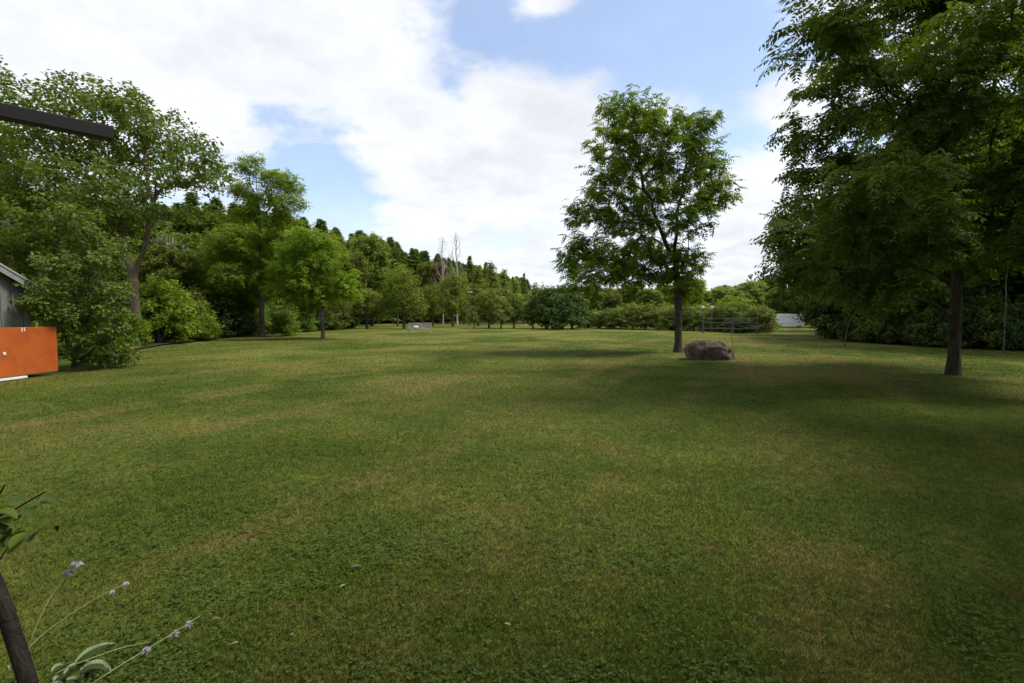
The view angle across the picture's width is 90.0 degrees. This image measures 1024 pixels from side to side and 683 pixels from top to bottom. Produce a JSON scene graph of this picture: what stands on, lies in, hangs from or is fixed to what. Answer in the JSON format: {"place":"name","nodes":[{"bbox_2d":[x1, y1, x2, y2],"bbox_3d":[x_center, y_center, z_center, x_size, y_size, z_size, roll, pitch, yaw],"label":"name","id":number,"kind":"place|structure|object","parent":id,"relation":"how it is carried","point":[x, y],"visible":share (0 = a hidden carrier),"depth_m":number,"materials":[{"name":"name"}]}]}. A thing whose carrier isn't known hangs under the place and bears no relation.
{"place":"outdoors","nodes":[
{"label":"outdoors","id":0,"kind":"place"},
{"bbox_2d":[0,102,112,141],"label":"beam","id":1,"kind":"structure","parent":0,"point":[40,119],"depth_m":3.02,"materials":[{"name":"black metal"}]},
{"bbox_2d":[57,329,319,352],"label":"woodland ground","id":2,"kind":"structure","parent":0,"point":[154,343],"depth_m":29.53,"materials":[{"name":"brown plant"}]},
{"bbox_2d":[0,55,49,267],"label":"ash tree","id":3,"kind":"object","parent":2,"relation":"on","point":[5,161],"visible":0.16,"depth_m":29.58,"materials":[{"name":"green plant"}]},
{"bbox_2d":[25,276,81,351],"bbox_3d":[-18.592,-0.897,19.392,3.931,3.286,3.775,-2,4,-35],"label":"shrub","id":4,"kind":"object","parent":2,"relation":"on","point":[37,325],"visible":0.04,"depth_m":19.17,"materials":[{"name":"green plant"}]},
{"bbox_2d":[58,232,133,330],"bbox_3d":[-28.913,-4.098,36.161,5.595,7.734,5.925,0,3,-5],"label":"broadleaf tree","id":5,"kind":"object","parent":2,"relation":"on","point":[118,259],"visible":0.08,"depth_m":35.45,"materials":[{"name":"green plant"}]},
{"bbox_2d":[0,69,241,344],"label":"maple tree","id":6,"kind":"object","parent":2,"relation":"on","point":[118,209],"visible":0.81,"depth_m":24.62,"materials":[{"name":"green plant"}]},
{"bbox_2d":[114,313,154,345],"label":"shrub","id":7,"kind":"object","parent":2,"relation":"on","point":[140,329],"visible":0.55,"depth_m":26.43,"materials":[{"name":"green plant"}]},
{"bbox_2d":[117,225,164,256],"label":"broadleaf tree","id":8,"kind":"object","parent":2,"relation":"on","point":[141,238],"visible":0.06,"depth_m":45.01,"materials":[{"name":"green plant"}]},
{"bbox_2d":[104,278,193,342],"bbox_3d":[-21.164,-1.840,30.041,4.666,3.879,4.486,-1,3,-19],"label":"shrub","id":9,"kind":"object","parent":2,"relation":"on","point":[151,318],"visible":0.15,"depth_m":29.44,"materials":[{"name":"green plant"}]},
{"bbox_2d":[117,273,201,342],"bbox_3d":[-20.434,-1.914,29.708,4.272,4.063,4.444,-3,4,-41],"label":"shrub","id":10,"kind":"object","parent":2,"relation":"on","point":[156,325],"visible":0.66,"depth_m":29.12,"materials":[{"name":"green plant"}]},
{"bbox_2d":[142,217,197,235],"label":"broadleaf tree","id":11,"kind":"object","parent":2,"relation":"on","point":[167,228],"visible":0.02,"depth_m":49.80,"materials":[{"name":"green plant"}]},
{"bbox_2d":[150,233,189,251],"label":"blossom tree","id":12,"kind":"object","parent":2,"relation":"on","point":[169,242],"visible":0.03,"depth_m":41.07,"materials":[{"name":"green plant"}]},
{"bbox_2d":[138,244,203,291],"bbox_3d":[-24.831,-3.581,36.582,4.689,6.646,4.755,-1,3,-13],"label":"broadleaf tree","id":13,"kind":"object","parent":2,"relation":"on","point":[173,263],"visible":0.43,"depth_m":35.99,"materials":[{"name":"green plant"}]},
{"bbox_2d":[151,289,210,340],"bbox_3d":[-22.256,-1.824,33.201,4.969,3.776,4.772,-3,4,-43],"label":"shrub","id":14,"kind":"object","parent":2,"relation":"on","point":[197,310],"visible":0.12,"depth_m":33.20,"materials":[{"name":"green plant"}]},
{"bbox_2d":[178,191,201,214],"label":"pine tree","id":15,"kind":"object","parent":2,"relation":"on","point":[188,199],"visible":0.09,"depth_m":71.27,"materials":[{"name":"green plant"}]},
{"bbox_2d":[149,232,232,271],"bbox_3d":[-27.309,-4.966,43.454,6.236,8.716,6.150,-1,3,-12],"label":"broadleaf tree","id":16,"kind":"object","parent":2,"relation":"on","point":[187,239],"visible":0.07,"depth_m":43.09,"materials":[{"name":"green plant"}]},
{"bbox_2d":[165,285,224,339],"bbox_3d":[-22.173,-1.914,34.693,5.011,3.808,4.812,2,4,34],"label":"shrub","id":17,"kind":"object","parent":2,"relation":"on","point":[193,296],"visible":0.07,"depth_m":34.84,"materials":[{"name":"green plant"}]},
{"bbox_2d":[170,210,238,282],"bbox_3d":[-28.427,-6.580,47.778,6.399,11.501,5.879,0,3,2],"label":"broadleaf tree","id":18,"kind":"object","parent":2,"relation":"on","point":[189,226],"visible":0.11,"depth_m":46.39,"materials":[{"name":"green plant"}]},
{"bbox_2d":[188,314,222,339],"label":"shrub","id":19,"kind":"object","parent":2,"relation":"on","point":[211,331],"visible":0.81,"depth_m":32.80,"materials":[{"name":"green plant"}]},
{"bbox_2d":[187,288,241,336],"bbox_3d":[-22.446,-2.042,37.339,4.793,3.793,4.991,-1,3,-13],"label":"shrub","id":20,"kind":"object","parent":2,"relation":"on","point":[216,301],"visible":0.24,"depth_m":36.77,"materials":[{"name":"green plant"}]},
{"bbox_2d":[203,196,229,221],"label":"pine tree","id":21,"kind":"object","parent":2,"relation":"on","point":[216,205],"visible":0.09,"depth_m":69.51,"materials":[{"name":"green plant"}]},
{"bbox_2d":[214,291,265,337],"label":"shrub","id":22,"kind":"object","parent":2,"relation":"on","point":[245,317],"visible":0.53,"depth_m":38.40,"materials":[{"name":"green plant"}]},
{"bbox_2d":[267,297,302,326],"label":"shrub","id":23,"kind":"object","parent":2,"relation":"on","point":[285,307],"visible":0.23,"depth_m":47.90,"materials":[{"name":"green plant"}]},
{"bbox_2d":[284,307,312,331],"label":"shrub","id":24,"kind":"object","parent":2,"relation":"on","point":[305,322],"visible":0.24,"depth_m":49.93,"materials":[{"name":"green plant"}]},
{"bbox_2d":[316,311,341,329],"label":"shrub","id":25,"kind":"object","parent":2,"relation":"on","point":[331,324],"visible":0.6,"depth_m":55.15,"materials":[{"name":"green plant"}]},
{"bbox_2d":[0,0,1019,290],"label":"sky","id":26,"kind":"structure","parent":0,"point":[416,123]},
{"bbox_2d":[0,320,1023,682],"bbox_3d":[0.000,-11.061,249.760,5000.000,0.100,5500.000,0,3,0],"label":"lawn","id":27,"kind":"structure","parent":0,"point":[466,330],"depth_m":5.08,"materials":[{"name":"green plant"}]},
{"bbox_2d":[0,263,40,378],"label":"shed","id":28,"kind":"structure","parent":27,"relation":"on","point":[12,315],"depth_m":13.27,"materials":[{"name":"wood"}]},
{"bbox_2d":[0,326,57,380],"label":"orange board","id":29,"kind":"object","parent":27,"relation":"on","point":[27,350],"visible":1,"depth_m":13.18,"materials":[{"name":"paint"}]},
{"bbox_2d":[0,485,63,682],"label":"rose bush","id":30,"kind":"object","parent":27,"relation":"on","point":[19,655],"visible":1,"depth_m":1.10,"materials":[{"name":"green plant"}]},
{"bbox_2d":[0,189,146,367],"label":"leafy shrub","id":31,"kind":"object","parent":27,"relation":"on","point":[45,274],"visible":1,"depth_m":15.25,"materials":[{"name":"green plant"}]},
{"bbox_2d":[3,556,199,682],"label":"lavender","id":32,"kind":"object","parent":27,"relation":"on","point":[85,665],"visible":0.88,"depth_m":1.96,"materials":[{"name":"green plant"}]},
{"bbox_2d":[188,151,313,336],"bbox_3d":[-19.547,-7.145,38.805,8.719,13.639,7.234,-1,3,-25],"label":"young tree","id":33,"kind":"object","parent":27,"relation":"on","point":[238,258],"visible":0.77,"depth_m":37.75,"materials":[{"name":"green plant"}]},
{"bbox_2d":[267,309,302,336],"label":"shrub","id":34,"kind":"object","parent":27,"relation":"on","point":[286,325],"visible":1,"depth_m":39.90,"materials":[{"name":"green plant"}]},
{"bbox_2d":[258,222,366,338],"bbox_3d":[-14.033,-4.083,35.523,6.682,7.867,5.418,-3,4,-42],"label":"locust tree","id":35,"kind":"object","parent":27,"relation":"on","point":[342,285],"visible":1,"depth_m":34.80,"materials":[{"name":"green plant"}]},
{"bbox_2d":[326,300,356,328],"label":"shrub","id":36,"kind":"object","parent":27,"relation":"on","point":[341,309],"visible":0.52,"depth_m":58.33,"materials":[{"name":"green plant"}]},
{"bbox_2d":[332,233,356,251],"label":"broadleaf tree","id":37,"kind":"object","parent":27,"relation":"on","point":[342,241],"visible":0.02,"depth_m":85.56,"materials":[{"name":"green plant"}]},
{"bbox_2d":[344,250,370,327],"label":"broadleaf tree","id":38,"kind":"object","parent":27,"relation":"on","point":[357,261],"visible":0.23,"depth_m":65.04,"materials":[{"name":"green plant"}]},
{"bbox_2d":[344,288,394,328],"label":"apple tree","id":39,"kind":"object","parent":27,"relation":"on","point":[365,305],"visible":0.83,"depth_m":61.32,"materials":[{"name":"green plant"}]},
{"bbox_2d":[349,231,390,325],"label":"broadleaf tree","id":40,"kind":"object","parent":27,"relation":"on","point":[375,253],"visible":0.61,"depth_m":77.60,"materials":[{"name":"green plant"}]},
{"bbox_2d":[380,263,411,326],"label":"apple tree","id":41,"kind":"object","parent":27,"relation":"on","point":[386,276],"visible":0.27,"depth_m":73.33,"materials":[{"name":"green plant"}]},
{"bbox_2d":[386,236,417,322],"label":"pine tree","id":42,"kind":"object","parent":27,"relation":"on","point":[394,258],"visible":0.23,"depth_m":109.98,"materials":[{"name":"green plant"}]},
{"bbox_2d":[379,268,429,328],"bbox_3d":[-12.831,-5.251,61.921,6.343,7.424,5.796,2,3,32],"label":"apple tree","id":43,"kind":"object","parent":27,"relation":"on","point":[409,294],"visible":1,"depth_m":61.09,"materials":[{"name":"green plant"}]},
{"bbox_2d":[405,248,420,286],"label":"pine tree","id":44,"kind":"object","parent":27,"relation":"on","point":[412,260],"visible":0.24,"depth_m":126.06,"materials":[{"name":"green plant"}]},
{"bbox_2d":[416,260,437,322],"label":"broadleaf tree","id":45,"kind":"object","parent":27,"relation":"on","point":[424,273],"visible":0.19,"depth_m":102.17,"materials":[{"name":"green plant"}]},
{"bbox_2d":[419,282,442,325],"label":"apple tree","id":46,"kind":"object","parent":27,"relation":"on","point":[433,299],"visible":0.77,"depth_m":79.17,"materials":[{"name":"green plant"}]},
{"bbox_2d":[429,260,453,323],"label":"broadleaf tree","id":47,"kind":"object","parent":27,"relation":"on","point":[433,272],"visible":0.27,"depth_m":96.64,"materials":[{"name":"green plant"}]},
{"bbox_2d":[435,271,469,326],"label":"apple tree","id":48,"kind":"object","parent":27,"relation":"on","point":[452,306],"visible":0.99,"depth_m":72.18,"materials":[{"name":"green plant"}]},
{"bbox_2d":[449,232,466,324],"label":"dead tree","id":49,"kind":"object","parent":27,"relation":"on","point":[456,240],"visible":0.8,"depth_m":87.40,"materials":[{"name":"grey wood"}]},
{"bbox_2d":[461,256,476,298],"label":"tree","id":50,"kind":"object","parent":27,"relation":"on","point":[469,271],"visible":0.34,"depth_m":126.75,"materials":[{"name":"green plant"}]},
{"bbox_2d":[463,306,483,328],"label":"tree","id":51,"kind":"object","parent":27,"relation":"on","point":[473,313],"visible":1,"depth_m":62.57,"materials":[{"name":"green plant"}]},
{"bbox_2d":[464,264,488,325],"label":"poplar tree","id":52,"kind":"object","parent":27,"relation":"on","point":[476,283],"visible":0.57,"depth_m":79.21,"materials":[{"name":"green plant"}]},
{"bbox_2d":[473,286,502,327],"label":"orchard shrub","id":53,"kind":"object","parent":27,"relation":"on","point":[489,296],"visible":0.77,"depth_m":63.19,"materials":[{"name":"green plant"}]},
{"bbox_2d":[481,260,506,324],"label":"poplar tree","id":54,"kind":"object","parent":27,"relation":"on","point":[491,285],"visible":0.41,"depth_m":91.22,"materials":[{"name":"green plant"}]},
{"bbox_2d":[487,296,515,328],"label":"apple tree","id":55,"kind":"object","parent":27,"relation":"on","point":[499,310],"visible":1,"depth_m":62.39,"materials":[{"name":"green plant"}]},
{"bbox_2d":[495,268,512,323],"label":"poplar tree","id":56,"kind":"object","parent":27,"relation":"on","point":[502,283],"visible":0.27,"depth_m":99.12,"materials":[{"name":"green plant"}]},
{"bbox_2d":[0,365,1023,682],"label":"clover","id":57,"kind":"object","parent":27,"relation":"on","point":[576,677],"visible":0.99,"depth_m":3.33,"materials":[{"name":"green plant"}]},
{"bbox_2d":[503,294,526,327],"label":"tree","id":58,"kind":"object","parent":27,"relation":"on","point":[515,302],"visible":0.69,"depth_m":63.51,"materials":[{"name":"green plant"}]},
{"bbox_2d":[506,278,525,323],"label":"poplar tree","id":59,"kind":"object","parent":27,"relation":"on","point":[515,289],"visible":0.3,"depth_m":95.42,"materials":[{"name":"green plant"}]},
{"bbox_2d":[519,282,567,328],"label":"lilac shrub","id":60,"kind":"object","parent":27,"relation":"on","point":[541,301],"visible":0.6,"depth_m":61.23,"materials":[{"name":"green plant"}]},
{"bbox_2d":[537,282,587,329],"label":"lilac shrub","id":61,"kind":"object","parent":27,"relation":"on","point":[560,311],"visible":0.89,"depth_m":59.89,"materials":[{"name":"green plant"}]},
{"bbox_2d":[561,292,594,328],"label":"lilac shrub","id":62,"kind":"object","parent":27,"relation":"on","point":[583,308],"visible":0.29,"depth_m":61.93,"materials":[{"name":"green plant"}]},
{"bbox_2d":[586,290,606,311],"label":"broadleaf tree","id":63,"kind":"object","parent":27,"relation":"on","point":[597,299],"visible":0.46,"depth_m":90.71,"materials":[{"name":"green plant"}]},
{"bbox_2d":[595,306,618,327],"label":"shrub","id":64,"kind":"object","parent":27,"relation":"on","point":[600,322],"visible":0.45,"depth_m":64.17,"materials":[{"name":"green plant"}]},
{"bbox_2d":[599,293,623,313],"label":"broadleaf tree","id":65,"kind":"object","parent":27,"relation":"on","point":[610,300],"visible":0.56,"depth_m":82.96,"materials":[{"name":"green plant"}]},
{"bbox_2d":[602,305,630,328],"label":"shrub","id":66,"kind":"object","parent":27,"relation":"on","point":[611,319],"visible":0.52,"depth_m":62.56,"materials":[{"name":"green plant"}]},
{"bbox_2d":[615,302,644,328],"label":"shrub","id":67,"kind":"object","parent":27,"relation":"on","point":[626,318],"visible":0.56,"depth_m":60.50,"materials":[{"name":"green plant"}]},
{"bbox_2d":[617,282,645,307],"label":"broadleaf tree","id":68,"kind":"object","parent":27,"relation":"on","point":[627,296],"visible":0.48,"depth_m":86.45,"materials":[{"name":"green plant"}]},
{"bbox_2d":[628,303,655,328],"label":"shrub","id":69,"kind":"object","parent":27,"relation":"on","point":[643,311],"visible":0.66,"depth_m":58.98,"materials":[{"name":"green plant"}]},
{"bbox_2d":[550,83,745,352],"bbox_3d":[5.555,-4.702,21.723,7.944,10.510,6.363,0,3,0],"label":"walnut tree","id":70,"kind":"object","parent":27,"relation":"on","point":[626,266],"visible":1,"depth_m":20.95,"materials":[{"name":"green plant"}]},
{"bbox_2d":[636,288,666,324],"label":"broadleaf tree","id":71,"kind":"object","parent":27,"relation":"on","point":[654,298],"visible":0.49,"depth_m":76.89,"materials":[{"name":"green plant"}]},
{"bbox_2d":[643,308,669,329],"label":"shrub","id":72,"kind":"object","parent":27,"relation":"on","point":[652,320],"visible":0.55,"depth_m":57.37,"materials":[{"name":"green plant"}]},
{"bbox_2d":[654,302,685,328],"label":"shrub","id":73,"kind":"object","parent":27,"relation":"on","point":[668,312],"visible":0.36,"depth_m":55.39,"materials":[{"name":"green plant"}]},
{"bbox_2d":[666,302,702,330],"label":"shrub","id":74,"kind":"object","parent":27,"relation":"on","point":[685,321],"visible":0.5,"depth_m":53.78,"materials":[{"name":"green plant"}]},
{"bbox_2d":[666,277,707,311],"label":"broadleaf tree","id":75,"kind":"object","parent":27,"relation":"on","point":[699,297],"visible":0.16,"depth_m":72.61,"materials":[{"name":"green plant"}]},
{"bbox_2d":[685,304,716,330],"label":"shrub","id":76,"kind":"object","parent":27,"relation":"on","point":[697,316],"visible":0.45,"depth_m":52.29,"materials":[{"name":"green plant"}]},
{"bbox_2d":[683,340,735,360],"bbox_3d":[7.125,0.606,18.518,1.787,1.348,1.364,0,3,0],"label":"boulder","id":77,"kind":"object","parent":27,"relation":"on","point":[705,350],"visible":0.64,"depth_m":18.04,"materials":[{"name":"stone"}]},
{"bbox_2d":[695,304,729,331],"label":"shrub","id":78,"kind":"object","parent":27,"relation":"on","point":[715,311],"visible":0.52,"depth_m":50.49,"materials":[{"name":"green plant"}]},
{"bbox_2d":[710,285,734,306],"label":"broadleaf tree","id":79,"kind":"object","parent":27,"relation":"on","point":[719,292],"visible":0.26,"depth_m":82.96,"materials":[{"name":"green plant"}]},
{"bbox_2d":[702,317,758,333],"bbox_3d":[19.138,-1.412,44.963,4.676,1.500,0.147,1,3,13],"label":"rail fence","id":80,"kind":"object","parent":27,"relation":"on","point":[733,319],"visible":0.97,"depth_m":44.88,"materials":[{"name":"grey wood"}]},
{"bbox_2d":[716,298,752,331],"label":"shrub","id":81,"kind":"object","parent":27,"relation":"on","point":[740,308],"visible":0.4,"depth_m":48.81,"materials":[{"name":"green plant"}]},
{"bbox_2d":[715,293,756,310],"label":"shrub","id":82,"kind":"object","parent":27,"relation":"on","point":[727,300],"visible":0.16,"depth_m":52.47,"materials":[{"name":"green plant"}]},
{"bbox_2d":[723,316,755,332],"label":"shrub","id":83,"kind":"object","parent":27,"relation":"on","point":[741,325],"visible":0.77,"depth_m":46.14,"materials":[{"name":"green plant"}]},
{"bbox_2d":[735,280,768,308],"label":"broadleaf tree","id":84,"kind":"object","parent":27,"relation":"on","point":[755,290],"visible":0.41,"depth_m":90.37,"materials":[{"name":"green plant"}]},
{"bbox_2d":[736,303,781,332],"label":"shrub","id":85,"kind":"object","parent":27,"relation":"on","point":[764,310],"visible":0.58,"depth_m":46.72,"materials":[{"name":"green plant"}]},
{"bbox_2d":[749,310,773,332],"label":"shrub","id":86,"kind":"object","parent":27,"relation":"on","point":[766,327],"visible":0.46,"depth_m":46.70,"materials":[{"name":"green plant"}]},
{"bbox_2d":[762,286,790,318],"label":"broadleaf tree","id":87,"kind":"object","parent":27,"relation":"on","point":[772,300],"visible":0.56,"depth_m":86.74,"materials":[{"name":"green plant"}]},
{"bbox_2d":[775,314,803,326],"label":"white tank","id":88,"kind":"object","parent":27,"relation":"on","point":[787,320],"visible":0.74,"depth_m":72.12,"materials":[{"name":"white metal"}]},
{"bbox_2d":[783,284,807,322],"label":"broadleaf tree","id":89,"kind":"object","parent":27,"relation":"on","point":[794,306],"visible":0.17,"depth_m":83.39,"materials":[{"name":"green plant"}]},
{"bbox_2d":[833,304,874,341],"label":"shrub","id":90,"kind":"object","parent":27,"relation":"on","point":[840,329],"visible":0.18,"depth_m":31.26,"materials":[{"name":"green plant"}]},
{"bbox_2d":[850,300,909,343],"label":"shrub","id":91,"kind":"object","parent":27,"relation":"on","point":[873,329],"visible":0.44,"depth_m":29.19,"materials":[{"name":"green plant"}]},
{"bbox_2d":[744,0,1023,375],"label":"walnut tree","id":92,"kind":"object","parent":27,"relation":"on","point":[941,115],"visible":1,"depth_m":10.91,"materials":[{"name":"green plant"}]},
{"bbox_2d":[881,308,924,344],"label":"shrub","id":93,"kind":"object","parent":27,"relation":"on","point":[898,323],"visible":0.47,"depth_m":28.15,"materials":[{"name":"green plant"}]},
{"bbox_2d":[897,308,937,345],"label":"shrub","id":94,"kind":"object","parent":27,"relation":"on","point":[908,330],"visible":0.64,"depth_m":26.81,"materials":[{"name":"green plant"}]},
{"bbox_2d":[981,0,1023,35],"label":"walnut tree","id":95,"kind":"object","parent":27,"relation":"on","point":[1012,5],"visible":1,"depth_m":9.05,"materials":[{"name":"green plant"}]},
{"bbox_2d":[835,337,1023,348],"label":"woodland floor","id":96,"kind":"structure","parent":0,"point":[971,346],"depth_m":25.72,"materials":[{"name":"brown plant"}]},
{"bbox_2d":[793,290,845,337],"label":"shrub","id":97,"kind":"object","parent":96,"relation":"on","point":[815,309],"visible":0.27,"depth_m":35.54,"materials":[{"name":"green plant"}]},
{"bbox_2d":[858,308,900,343],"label":"shrub","id":98,"kind":"object","parent":96,"relation":"on","point":[867,332],"visible":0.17,"depth_m":29.33,"materials":[{"name":"green plant"}]},
{"bbox_2d":[909,298,948,346],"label":"shrub","id":99,"kind":"object","parent":96,"relation":"on","point":[932,312],"visible":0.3,"depth_m":26.31,"materials":[{"name":"green plant"}]},
{"bbox_2d":[870,132,1023,325],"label":"broadleaf tree","id":100,"kind":"object","parent":96,"relation":"on","point":[941,292],"visible":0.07,"depth_m":25.80,"materials":[{"name":"green plant"}]},
{"bbox_2d":[931,288,1001,347],"bbox_3d":[22.490,-1.094,25.364,2.984,3.055,3.107,1,3,25],"label":"shrub","id":101,"kind":"object","parent":96,"relation":"on","point":[969,311],"visible":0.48,"depth_m":24.86,"materials":[{"name":"green plant"}]},
{"bbox_2d":[962,288,1015,348],"bbox_3d":[23.349,-1.126,24.830,2.761,2.970,2.654,0,3,-9],"label":"shrub","id":102,"kind":"object","parent":96,"relation":"on","point":[995,305],"visible":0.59,"depth_m":24.35,"materials":[{"name":"green plant"}]},
{"bbox_2d":[960,115,1023,346],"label":"broadleaf tree","id":103,"kind":"object","parent":96,"relation":"on","point":[1000,288],"visible":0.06,"depth_m":24.73,"materials":[{"name":"green plant"}]},
{"bbox_2d":[989,305,1023,349],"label":"shrub","id":104,"kind":"object","parent":96,"relation":"on","point":[999,328],"visible":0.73,"depth_m":23.53,"materials":[{"name":"green plant"}]},
{"bbox_2d":[1002,294,1023,348],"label":"shrub","id":105,"kind":"object","parent":96,"relation":"on","point":[1019,304],"visible":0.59,"depth_m":23.43,"materials":[{"name":"green plant"}]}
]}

